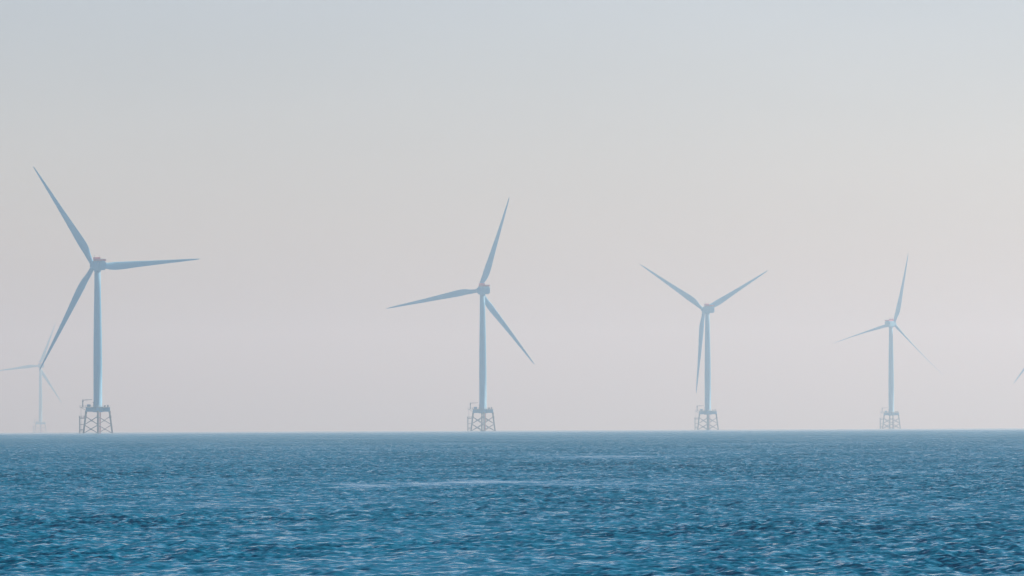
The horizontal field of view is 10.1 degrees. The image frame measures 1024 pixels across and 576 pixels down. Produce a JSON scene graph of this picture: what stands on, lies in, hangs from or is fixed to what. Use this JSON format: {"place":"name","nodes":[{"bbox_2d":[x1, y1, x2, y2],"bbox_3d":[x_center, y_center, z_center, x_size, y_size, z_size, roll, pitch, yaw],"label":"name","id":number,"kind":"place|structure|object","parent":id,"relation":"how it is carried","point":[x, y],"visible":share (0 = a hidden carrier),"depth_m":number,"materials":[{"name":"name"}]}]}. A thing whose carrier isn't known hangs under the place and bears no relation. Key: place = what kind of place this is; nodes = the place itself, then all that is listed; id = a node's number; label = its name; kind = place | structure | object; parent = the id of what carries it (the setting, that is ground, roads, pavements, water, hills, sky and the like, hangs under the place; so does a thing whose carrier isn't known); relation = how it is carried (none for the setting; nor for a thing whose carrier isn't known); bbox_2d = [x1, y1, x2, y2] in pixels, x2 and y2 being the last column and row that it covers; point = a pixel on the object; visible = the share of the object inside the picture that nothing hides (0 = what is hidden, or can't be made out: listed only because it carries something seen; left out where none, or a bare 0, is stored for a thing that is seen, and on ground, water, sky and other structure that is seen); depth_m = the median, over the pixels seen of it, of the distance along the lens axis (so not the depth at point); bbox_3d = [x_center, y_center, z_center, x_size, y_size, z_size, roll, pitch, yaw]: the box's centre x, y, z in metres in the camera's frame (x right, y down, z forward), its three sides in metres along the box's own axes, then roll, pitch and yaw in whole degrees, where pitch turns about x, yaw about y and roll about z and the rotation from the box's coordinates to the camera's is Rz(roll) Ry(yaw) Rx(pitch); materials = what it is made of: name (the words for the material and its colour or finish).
{"place":"outdoors","nodes":[
{"label":"outdoors","id":0,"kind":"place"},
{"bbox_2d":[0,428,1023,575],"bbox_3d":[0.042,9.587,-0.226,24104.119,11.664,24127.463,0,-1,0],"label":"sea","id":1,"kind":"structure","parent":0,"point":[840,502],"depth_m":290.28,"materials":[{"name":"teal liquid"}]},
{"bbox_2d":[0,323,61,432],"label":"wind turbine","id":2,"kind":"object","parent":1,"relation":"in","point":[41,373],"visible":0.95,"depth_m":10007.68,"materials":[{"name":"white paint"}]},
{"bbox_2d":[33,167,197,432],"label":"wind turbine","id":3,"kind":"object","parent":1,"relation":"in","point":[97,265],"visible":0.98,"depth_m":3999.62,"materials":[{"name":"blue paint"}]},
{"bbox_2d":[386,199,533,430],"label":"wind turbine","id":4,"kind":"object","parent":1,"relation":"in","point":[482,290],"visible":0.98,"depth_m":4766.84,"materials":[{"name":"blue paint"}]},
{"bbox_2d":[640,264,767,429],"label":"wind turbine","id":5,"kind":"object","parent":1,"relation":"in","point":[707,309],"visible":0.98,"depth_m":5586.32,"materials":[{"name":"blue paint"}]},
{"bbox_2d":[835,256,940,428],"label":"wind turbine","id":6,"kind":"object","parent":1,"relation":"in","point":[890,323],"visible":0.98,"depth_m":6398.55,"materials":[{"name":"white paint"}]},
{"bbox_2d":[0,0,1023,432],"label":"sky","id":7,"kind":"structure","parent":0,"point":[325,167],"materials":[{"name":"grey"}]}
]}

